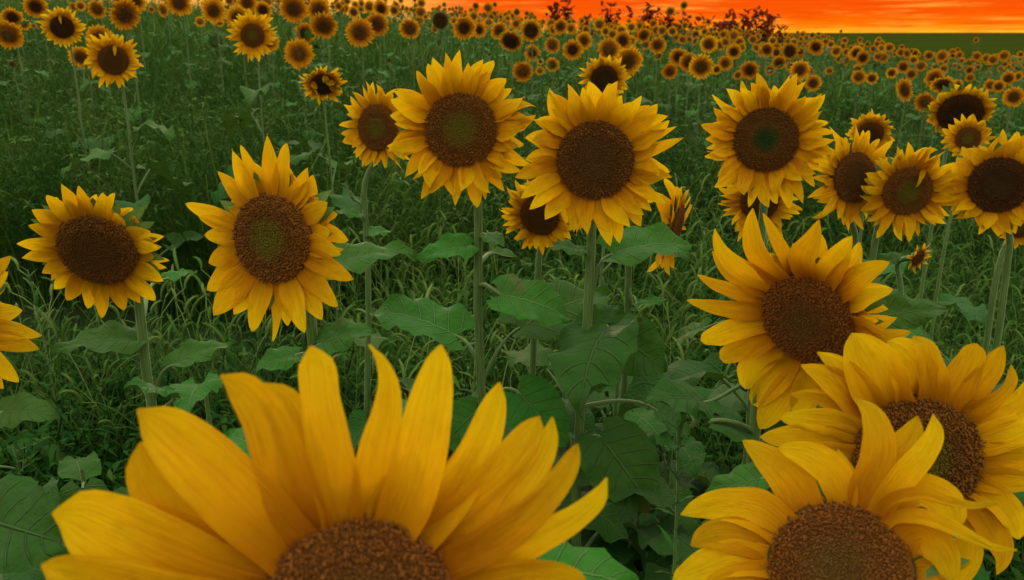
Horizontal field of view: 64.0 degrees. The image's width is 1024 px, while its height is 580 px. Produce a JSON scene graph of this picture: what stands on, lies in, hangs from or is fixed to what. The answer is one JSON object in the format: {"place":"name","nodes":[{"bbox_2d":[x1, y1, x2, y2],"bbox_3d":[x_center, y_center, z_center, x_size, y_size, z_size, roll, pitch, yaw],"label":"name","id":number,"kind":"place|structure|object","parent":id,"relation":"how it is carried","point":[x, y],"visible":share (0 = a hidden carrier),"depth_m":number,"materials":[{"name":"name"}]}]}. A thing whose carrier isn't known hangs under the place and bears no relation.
{"place":"outdoors","nodes":[
{"label":"outdoors","id":0,"kind":"place"},
{"bbox_2d":[0,100,1023,577],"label":"foxtail grass","id":1,"kind":"structure","parent":0,"point":[452,296],"depth_m":3.46,"materials":[{"name":"plant"}]},
{"bbox_2d":[0,1,1023,396],"bbox_3d":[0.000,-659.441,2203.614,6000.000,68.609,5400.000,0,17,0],"label":"ground","id":2,"kind":"structure","parent":0,"point":[992,43],"depth_m":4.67,"materials":[{"name":"plant"}]},
{"bbox_2d":[0,6,40,87],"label":"sunflower","id":3,"kind":"object","parent":2,"relation":"on","point":[11,15],"visible":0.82,"depth_m":8.13,"materials":[{"name":"green plant"}]},
{"bbox_2d":[0,20,52,156],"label":"sunflower","id":4,"kind":"object","parent":2,"relation":"on","point":[11,34],"visible":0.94,"depth_m":6.06,"materials":[{"name":"green plant"}]},
{"bbox_2d":[0,431,64,475],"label":"weed","id":5,"kind":"object","parent":2,"relation":"on","point":[16,452],"visible":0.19,"depth_m":2.45,"materials":[{"name":"green plant"}]},
{"bbox_2d":[0,256,68,579],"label":"sunflower","id":6,"kind":"object","parent":2,"relation":"on","point":[30,535],"visible":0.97,"depth_m":1.11,"materials":[{"name":"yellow plant"}]},
{"bbox_2d":[11,0,73,102],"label":"sunflower","id":7,"kind":"object","parent":2,"relation":"on","point":[36,8],"visible":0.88,"depth_m":7.90,"materials":[{"name":"green plant"}]},
{"bbox_2d":[18,265,74,438],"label":"slender weed","id":8,"kind":"object","parent":2,"relation":"on","point":[36,301],"visible":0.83,"depth_m":2.68,"materials":[{"name":"green plant"}]},
{"bbox_2d":[4,451,130,579],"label":"young sunflower","id":9,"kind":"object","parent":2,"relation":"on","point":[83,469],"visible":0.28,"depth_m":1.97,"materials":[{"name":"green plant"}]},
{"bbox_2d":[35,6,127,200],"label":"sunflower","id":10,"kind":"object","parent":2,"relation":"on","point":[61,26],"visible":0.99,"depth_m":4.73,"materials":[{"name":"yellow plant"}]},
{"bbox_2d":[61,45,113,136],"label":"sunflower","id":11,"kind":"object","parent":2,"relation":"on","point":[80,55],"visible":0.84,"depth_m":6.40,"materials":[{"name":"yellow plant"}]},
{"bbox_2d":[77,0,118,41],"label":"sunflower","id":12,"kind":"object","parent":2,"relation":"on","point":[97,9],"visible":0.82,"depth_m":9.80,"materials":[{"name":"yellow plant"}]},
{"bbox_2d":[78,24,129,130],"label":"sunflower","id":13,"kind":"object","parent":2,"relation":"on","point":[96,30],"visible":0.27,"depth_m":6.70,"materials":[{"name":"yellow plant"}]},
{"bbox_2d":[17,183,235,407],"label":"sunflower","id":14,"kind":"object","parent":2,"relation":"on","point":[97,250],"visible":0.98,"depth_m":1.52,"materials":[{"name":"yellow plant"}]},
{"bbox_2d":[60,32,205,328],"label":"sunflower","id":15,"kind":"object","parent":2,"relation":"on","point":[111,60],"visible":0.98,"depth_m":3.97,"materials":[{"name":"yellow plant"}]},
{"bbox_2d":[108,0,160,148],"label":"sunflower","id":16,"kind":"object","parent":2,"relation":"on","point":[123,14],"visible":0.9,"depth_m":6.05,"materials":[{"name":"yellow plant"}]},
{"bbox_2d":[118,0,160,93],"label":"sunflower","id":17,"kind":"object","parent":2,"relation":"on","point":[139,29],"visible":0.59,"depth_m":8.83,"materials":[{"name":"green plant"}]},
{"bbox_2d":[165,0,219,113],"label":"sunflower","id":18,"kind":"object","parent":2,"relation":"on","point":[181,7],"visible":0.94,"depth_m":7.76,"materials":[{"name":"green plant"}]},
{"bbox_2d":[169,373,224,434],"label":"young sunflower","id":19,"kind":"object","parent":2,"relation":"on","point":[190,391],"visible":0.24,"depth_m":2.06,"materials":[{"name":"green plant"}]},
{"bbox_2d":[191,0,234,112],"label":"sunflower","id":20,"kind":"object","parent":2,"relation":"on","point":[214,11],"visible":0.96,"depth_m":7.98,"materials":[{"name":"yellow plant"}]},
{"bbox_2d":[198,28,232,99],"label":"sunflower","id":21,"kind":"object","parent":2,"relation":"on","point":[212,42],"visible":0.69,"depth_m":8.85,"materials":[{"name":"green plant"}]},
{"bbox_2d":[214,4,267,111],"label":"sunflower","id":22,"kind":"object","parent":2,"relation":"on","point":[231,14],"visible":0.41,"depth_m":8.21,"materials":[{"name":"yellow plant"}]},
{"bbox_2d":[231,0,270,93],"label":"sunflower","id":23,"kind":"object","parent":2,"relation":"on","point":[249,4],"visible":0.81,"depth_m":9.48,"materials":[{"name":"green plant"}]},
{"bbox_2d":[204,8,325,245],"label":"sunflower","id":24,"kind":"object","parent":2,"relation":"on","point":[251,34],"visible":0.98,"depth_m":4.32,"materials":[{"name":"yellow plant"}]},
{"bbox_2d":[251,1,292,87],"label":"sunflower","id":25,"kind":"object","parent":2,"relation":"on","point":[262,7],"visible":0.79,"depth_m":10.24,"materials":[{"name":"yellow plant"}]},
{"bbox_2d":[256,33,287,107],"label":"sunflower","id":26,"kind":"object","parent":2,"relation":"on","point":[273,47],"visible":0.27,"depth_m":8.48,"materials":[{"name":"green plant"}]},
{"bbox_2d":[185,136,417,373],"bbox_3d":[-0.353,0.486,1.522,0.742,1.548,0.726,0,17,0],"label":"sunflower","id":27,"kind":"object","parent":2,"relation":"on","point":[274,233],"visible":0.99,"depth_m":1.28,"materials":[{"name":"yellow plant"}]},
{"bbox_2d":[279,0,327,137],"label":"sunflower","id":28,"kind":"object","parent":2,"relation":"on","point":[294,11],"visible":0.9,"depth_m":6.83,"materials":[{"name":"yellow plant"}]},
{"bbox_2d":[277,37,331,147],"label":"sunflower","id":29,"kind":"object","parent":2,"relation":"on","point":[299,54],"visible":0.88,"depth_m":6.30,"materials":[{"name":"yellow plant"}]},
{"bbox_2d":[285,22,331,110],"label":"sunflower","id":30,"kind":"object","parent":2,"relation":"on","point":[303,27],"visible":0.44,"depth_m":8.21,"materials":[{"name":"yellow plant"}]},
{"bbox_2d":[301,10,349,152],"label":"sunflower","id":31,"kind":"object","parent":2,"relation":"on","point":[323,25],"visible":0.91,"depth_m":6.83,"materials":[{"name":"yellow plant"}]},
{"bbox_2d":[304,0,348,114],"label":"sunflower","id":32,"kind":"object","parent":2,"relation":"on","point":[316,6],"visible":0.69,"depth_m":7.53,"materials":[{"name":"green plant"}]},
{"bbox_2d":[40,344,638,579],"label":"sunflower","id":33,"kind":"object","parent":2,"relation":"on","point":[283,483],"visible":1,"depth_m":0.56,"materials":[{"name":"yellow plant"}]},
{"bbox_2d":[290,65,393,317],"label":"sunflower","id":34,"kind":"object","parent":2,"relation":"on","point":[323,84],"visible":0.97,"depth_m":4.04,"materials":[{"name":"yellow plant"}]},
{"bbox_2d":[339,17,391,144],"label":"sunflower","id":35,"kind":"object","parent":2,"relation":"on","point":[360,31],"visible":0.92,"depth_m":6.56,"materials":[{"name":"yellow plant"}]},
{"bbox_2d":[334,82,410,454],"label":"sunflower","id":36,"kind":"object","parent":2,"relation":"on","point":[372,132],"visible":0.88,"depth_m":1.97,"materials":[{"name":"yellow plant"}]},
{"bbox_2d":[362,12,401,87],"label":"sunflower","id":37,"kind":"object","parent":2,"relation":"on","point":[379,22],"visible":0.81,"depth_m":7.89,"materials":[{"name":"yellow plant"}]},
{"bbox_2d":[368,0,397,83],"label":"sunflower","id":38,"kind":"object","parent":2,"relation":"on","point":[380,6],"visible":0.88,"depth_m":11.30,"materials":[{"name":"yellow plant"}]},
{"bbox_2d":[347,329,446,461],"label":"young sunflower","id":39,"kind":"object","parent":2,"relation":"on","point":[357,421],"visible":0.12,"depth_m":2.20,"materials":[{"name":"green plant"}]},
{"bbox_2d":[396,17,426,93],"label":"sunflower","id":40,"kind":"object","parent":2,"relation":"on","point":[409,28],"visible":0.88,"depth_m":8.68,"materials":[{"name":"yellow plant"}]},
{"bbox_2d":[423,9,453,66],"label":"sunflower","id":41,"kind":"object","parent":2,"relation":"on","point":[439,20],"visible":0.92,"depth_m":12.69,"materials":[{"name":"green plant"}]},
{"bbox_2d":[452,15,484,69],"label":"sunflower","id":42,"kind":"object","parent":2,"relation":"on","point":[465,27],"visible":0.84,"depth_m":8.31,"materials":[{"name":"yellow plant"}]},
{"bbox_2d":[484,21,510,73],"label":"sunflower","id":43,"kind":"object","parent":2,"relation":"on","point":[498,28],"visible":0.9,"depth_m":10.94,"materials":[{"name":"yellow plant"}]},
{"bbox_2d":[368,50,636,564],"bbox_3d":[-0.024,0.341,1.806,0.674,1.677,0.654,0,17,0],"label":"sunflower","id":44,"kind":"object","parent":2,"relation":"on","point":[459,129],"visible":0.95,"depth_m":1.55,"materials":[{"name":"yellow plant"}]},
{"bbox_2d":[0,126,1023,579],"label":"weeds","id":45,"kind":"object","parent":2,"relation":"on","point":[46,472],"visible":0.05,"depth_m":3.22,"materials":[{"name":"plant"}]},
{"bbox_2d":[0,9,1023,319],"bbox_3d":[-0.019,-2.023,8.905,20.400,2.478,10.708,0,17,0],"label":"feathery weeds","id":46,"kind":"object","parent":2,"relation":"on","point":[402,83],"visible":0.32,"depth_m":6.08,"materials":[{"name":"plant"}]},
{"bbox_2d":[0,0,1023,140],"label":"field grass","id":47,"kind":"structure","parent":2,"relation":"on","point":[195,13],"depth_m":15.18,"materials":[{"name":"plant"}]},
{"bbox_2d":[0,0,1023,109],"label":"distant sunflowers","id":48,"kind":"object","parent":2,"relation":"on","point":[988,59],"visible":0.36,"depth_m":17.58,"materials":[{"name":"yellow plant"}]},
{"bbox_2d":[491,29,538,141],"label":"sunflower","id":49,"kind":"object","parent":2,"relation":"on","point":[512,41],"visible":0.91,"depth_m":7.70,"materials":[{"name":"yellow plant"}]},
{"bbox_2d":[509,60,547,154],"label":"sunflower","id":50,"kind":"object","parent":2,"relation":"on","point":[522,71],"visible":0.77,"depth_m":7.08,"materials":[{"name":"yellow plant"}]},
{"bbox_2d":[510,19,552,112],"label":"sunflower","id":51,"kind":"object","parent":2,"relation":"on","point":[530,30],"visible":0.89,"depth_m":8.75,"materials":[{"name":"yellow plant"}]},
{"bbox_2d":[499,180,571,374],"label":"sunflower","id":52,"kind":"object","parent":2,"relation":"on","point":[538,232],"visible":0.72,"depth_m":1.76,"materials":[{"name":"yellow plant"}]},
{"bbox_2d":[543,35,566,97],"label":"sunflower","id":53,"kind":"object","parent":2,"relation":"on","point":[551,43],"visible":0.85,"depth_m":10.52,"materials":[{"name":"yellow plant"}]},
{"bbox_2d":[546,18,567,89],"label":"sunflower","id":54,"kind":"object","parent":2,"relation":"on","point":[559,25],"visible":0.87,"depth_m":13.07,"materials":[{"name":"yellow plant"}]},
{"bbox_2d":[501,334,619,426],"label":"young sunflower","id":55,"kind":"object","parent":2,"relation":"on","point":[523,358],"visible":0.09,"depth_m":2.42,"materials":[{"name":"green plant"}]},
{"bbox_2d":[547,0,575,42],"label":"leafy weed","id":56,"kind":"object","parent":2,"relation":"on","point":[555,6],"visible":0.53,"depth_m":28.35,"materials":[{"name":"plant"}]},
{"bbox_2d":[552,39,584,99],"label":"sunflower","id":57,"kind":"object","parent":2,"relation":"on","point":[573,50],"visible":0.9,"depth_m":8.66,"materials":[{"name":"yellow plant"}]},
{"bbox_2d":[567,31,593,96],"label":"sunflower","id":58,"kind":"object","parent":2,"relation":"on","point":[585,39],"visible":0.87,"depth_m":10.76,"materials":[{"name":"yellow plant"}]},
{"bbox_2d":[552,490,631,548],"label":"young sunflower","id":59,"kind":"object","parent":2,"relation":"on","point":[605,523],"visible":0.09,"depth_m":1.75,"materials":[{"name":"green plant"}]},
{"bbox_2d":[515,81,701,579],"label":"sunflower","id":60,"kind":"object","parent":2,"relation":"on","point":[592,165],"visible":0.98,"depth_m":1.48,"materials":[{"name":"yellow plant"}]},
{"bbox_2d":[596,37,633,87],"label":"sunflower","id":61,"kind":"object","parent":2,"relation":"on","point":[608,47],"visible":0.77,"depth_m":7.68,"materials":[{"name":"yellow plant"}]},
{"bbox_2d":[540,54,690,416],"bbox_3d":[0.299,0.007,2.978,0.606,1.663,0.632,-7,19,-20],"label":"sunflower","id":62,"kind":"object","parent":2,"relation":"on","point":[601,73],"visible":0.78,"depth_m":2.75,"materials":[{"name":"yellow plant"}]},
{"bbox_2d":[614,31,642,99],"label":"sunflower","id":63,"kind":"object","parent":2,"relation":"on","point":[622,38],"visible":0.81,"depth_m":9.61,"materials":[{"name":"yellow plant"}]},
{"bbox_2d":[566,376,702,559],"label":"young sunflower","id":64,"kind":"object","parent":2,"relation":"on","point":[646,420],"visible":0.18,"depth_m":2.05,"materials":[{"name":"green plant"}]},
{"bbox_2d":[613,45,658,108],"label":"sunflower","id":65,"kind":"object","parent":2,"relation":"on","point":[632,58],"visible":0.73,"depth_m":6.45,"materials":[{"name":"yellow plant"}]},
{"bbox_2d":[627,28,655,94],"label":"sunflower","id":66,"kind":"object","parent":2,"relation":"on","point":[644,35],"visible":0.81,"depth_m":12.81,"materials":[{"name":"yellow plant"}]},
{"bbox_2d":[566,179,720,579],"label":"sunflower","id":67,"kind":"object","parent":2,"relation":"on","point":[674,214],"visible":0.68,"depth_m":1.84,"materials":[{"name":"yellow plant"}]},
{"bbox_2d":[581,427,718,558],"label":"young sunflower","id":68,"kind":"object","parent":2,"relation":"on","point":[697,454],"visible":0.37,"depth_m":1.85,"materials":[{"name":"green plant"}]},
{"bbox_2d":[642,35,667,116],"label":"sunflower","id":69,"kind":"object","parent":2,"relation":"on","point":[657,45],"visible":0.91,"depth_m":10.69,"materials":[{"name":"yellow plant"}]},
{"bbox_2d":[653,63,684,136],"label":"sunflower","id":70,"kind":"object","parent":2,"relation":"on","point":[669,71],"visible":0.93,"depth_m":9.28,"materials":[{"name":"yellow plant"}]},
{"bbox_2d":[628,506,711,579],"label":"young sunflower","id":71,"kind":"object","parent":2,"relation":"on","point":[649,572],"visible":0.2,"depth_m":1.81,"materials":[{"name":"green plant"}]},
{"bbox_2d":[653,413,695,579],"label":"slender weed","id":72,"kind":"object","parent":2,"relation":"on","point":[676,483],"visible":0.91,"depth_m":1.40,"materials":[{"name":"green plant"}]},
{"bbox_2d":[667,46,700,128],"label":"sunflower","id":73,"kind":"object","parent":2,"relation":"on","point":[675,55],"visible":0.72,"depth_m":9.54,"materials":[{"name":"yellow plant"}]},
{"bbox_2d":[670,52,710,145],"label":"sunflower","id":74,"kind":"object","parent":2,"relation":"on","point":[685,60],"visible":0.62,"depth_m":8.71,"materials":[{"name":"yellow plant"}]},
{"bbox_2d":[668,53,716,165],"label":"sunflower","id":75,"kind":"object","parent":2,"relation":"on","point":[699,67],"visible":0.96,"depth_m":7.27,"materials":[{"name":"yellow plant"}]},
{"bbox_2d":[692,35,723,119],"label":"sunflower","id":76,"kind":"object","parent":2,"relation":"on","point":[708,44],"visible":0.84,"depth_m":10.42,"materials":[{"name":"yellow plant"}]},
{"bbox_2d":[701,55,736,118],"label":"sunflower","id":77,"kind":"object","parent":2,"relation":"on","point":[725,63],"visible":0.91,"depth_m":10.24,"materials":[{"name":"yellow plant"}]},
{"bbox_2d":[656,184,821,499],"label":"sunflower","id":78,"kind":"object","parent":2,"relation":"on","point":[736,202],"visible":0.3,"depth_m":1.96,"materials":[{"name":"yellow plant"}]},
{"bbox_2d":[723,9,754,44],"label":"leafy weed","id":79,"kind":"object","parent":2,"relation":"on","point":[734,23],"visible":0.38,"depth_m":30.34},
{"bbox_2d":[730,60,760,106],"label":"sunflower","id":80,"kind":"object","parent":2,"relation":"on","point":[748,70],"visible":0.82,"depth_m":9.10,"materials":[{"name":"yellow plant"}]},
{"bbox_2d":[739,5,779,46],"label":"leafy weed","id":81,"kind":"object","parent":2,"relation":"on","point":[757,16],"visible":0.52,"depth_m":32.31,"materials":[{"name":"plant"}]},
{"bbox_2d":[617,73,925,524],"bbox_3d":[0.535,0.361,1.882,0.638,1.670,0.575,0,17,0],"label":"sunflower","id":82,"kind":"object","parent":2,"relation":"on","point":[766,141],"visible":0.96,"depth_m":1.62,"materials":[{"name":"yellow plant"}]},
{"bbox_2d":[775,42,798,83],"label":"sunflower","id":83,"kind":"object","parent":2,"relation":"on","point":[789,51],"visible":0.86,"depth_m":10.93,"materials":[{"name":"yellow plant"}]},
{"bbox_2d":[636,208,952,561],"bbox_3d":[0.319,0.582,1.450,0.639,1.498,0.714,14,22,38],"label":"sunflower","id":84,"kind":"object","parent":2,"relation":"on","point":[807,296],"visible":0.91,"depth_m":1.25,"materials":[{"name":"yellow plant"}]},
{"bbox_2d":[779,58,810,97],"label":"sunflower","id":85,"kind":"object","parent":2,"relation":"on","point":[801,69],"visible":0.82,"depth_m":9.00,"materials":[{"name":"yellow plant"}]},
{"bbox_2d":[707,124,893,494],"bbox_3d":[0.767,0.370,2.084,0.764,1.581,0.709,0,17,0],"label":"sunflower","id":86,"kind":"object","parent":2,"relation":"on","point":[841,177],"visible":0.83,"depth_m":1.79,"materials":[{"name":"yellow plant"}]},
{"bbox_2d":[797,75,829,115],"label":"sunflower","id":87,"kind":"object","parent":2,"relation":"on","point":[813,83],"visible":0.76,"depth_m":8.84,"materials":[{"name":"yellow plant"}]},
{"bbox_2d":[801,39,826,96],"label":"sunflower","id":88,"kind":"object","parent":2,"relation":"on","point":[815,47],"visible":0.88,"depth_m":12.01,"materials":[{"name":"yellow plant"}]},
{"bbox_2d":[762,108,910,434],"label":"sunflower","id":89,"kind":"object","parent":2,"relation":"on","point":[877,126],"visible":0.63,"depth_m":2.89,"materials":[{"name":"yellow plant"}]},
{"bbox_2d":[673,397,1016,579],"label":"sunflower","id":90,"kind":"object","parent":2,"relation":"on","point":[824,513],"visible":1,"depth_m":0.82,"materials":[{"name":"yellow plant"}]},
{"bbox_2d":[760,243,930,442],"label":"sunflower","id":91,"kind":"object","parent":2,"relation":"on","point":[917,256],"visible":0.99,"depth_m":2.12,"materials":[{"name":"yellow plant"}]},
{"bbox_2d":[838,69,875,141],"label":"sunflower","id":92,"kind":"object","parent":2,"relation":"on","point":[857,77],"visible":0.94,"depth_m":11.15,"materials":[{"name":"yellow plant"}]},
{"bbox_2d":[841,50,872,115],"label":"sunflower","id":93,"kind":"object","parent":2,"relation":"on","point":[863,57],"visible":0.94,"depth_m":12.45,"materials":[{"name":"yellow plant"}]},
{"bbox_2d":[766,142,956,490],"bbox_3d":[0.810,0.423,1.965,0.682,1.550,0.649,0,17,0],"label":"sunflower","id":94,"kind":"object","parent":2,"relation":"on","point":[901,190],"visible":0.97,"depth_m":1.75,"materials":[{"name":"yellow plant"}]},
{"bbox_2d":[760,333,1023,579],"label":"sunflower","id":95,"kind":"object","parent":2,"relation":"on","point":[899,382],"visible":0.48,"depth_m":1.01,"materials":[{"name":"yellow plant"}]},
{"bbox_2d":[884,78,927,156],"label":"sunflower","id":96,"kind":"object","parent":2,"relation":"on","point":[904,90],"visible":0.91,"depth_m":7.39,"materials":[{"name":"yellow plant"}]},
{"bbox_2d":[900,91,935,149],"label":"sunflower","id":97,"kind":"object","parent":2,"relation":"on","point":[922,101],"visible":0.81,"depth_m":7.54,"materials":[{"name":"yellow plant"}]},
{"bbox_2d":[900,68,944,147],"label":"sunflower","id":98,"kind":"object","parent":2,"relation":"on","point":[932,75],"visible":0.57,"depth_m":9.62,"materials":[{"name":"yellow plant"}]},
{"bbox_2d":[925,75,956,159],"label":"sunflower","id":99,"kind":"object","parent":2,"relation":"on","point":[936,84],"visible":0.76,"depth_m":7.79,"materials":[{"name":"yellow plant"}]},
{"bbox_2d":[878,114,1016,559],"bbox_3d":[1.399,0.232,2.686,0.501,1.592,0.716,0,17,0],"label":"sunflower","id":100,"kind":"object","parent":2,"relation":"on","point":[970,131],"visible":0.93,"depth_m":2.46,"materials":[{"name":"yellow plant"}]},
{"bbox_2d":[919,83,1002,384],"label":"sunflower","id":101,"kind":"object","parent":2,"relation":"on","point":[947,106],"visible":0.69,"depth_m":2.60,"materials":[{"name":"yellow plant"}]},
{"bbox_2d":[939,129,1023,579],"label":"sunflower","id":102,"kind":"object","parent":2,"relation":"on","point":[987,182],"visible":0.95,"depth_m":1.71,"materials":[{"name":"yellow plant"}]},
{"bbox_2d":[982,223,1023,354],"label":"sunflower","id":103,"kind":"object","parent":2,"relation":"on","point":[1018,237],"visible":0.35,"depth_m":1.99,"materials":[{"name":"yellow plant"}]},
{"bbox_2d":[989,71,1018,131],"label":"sunflower","id":104,"kind":"object","parent":2,"relation":"on","point":[1009,78],"visible":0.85,"depth_m":11.12,"materials":[{"name":"yellow plant"}]},
{"bbox_2d":[992,86,1023,139],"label":"sunflower","id":105,"kind":"object","parent":2,"relation":"on","point":[1014,96],"visible":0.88,"depth_m":7.88,"materials":[{"name":"yellow plant"}]},
{"bbox_2d":[19,0,1023,33],"label":"sky","id":106,"kind":"structure","parent":0,"point":[810,16],"materials":[{"name":"orange"}]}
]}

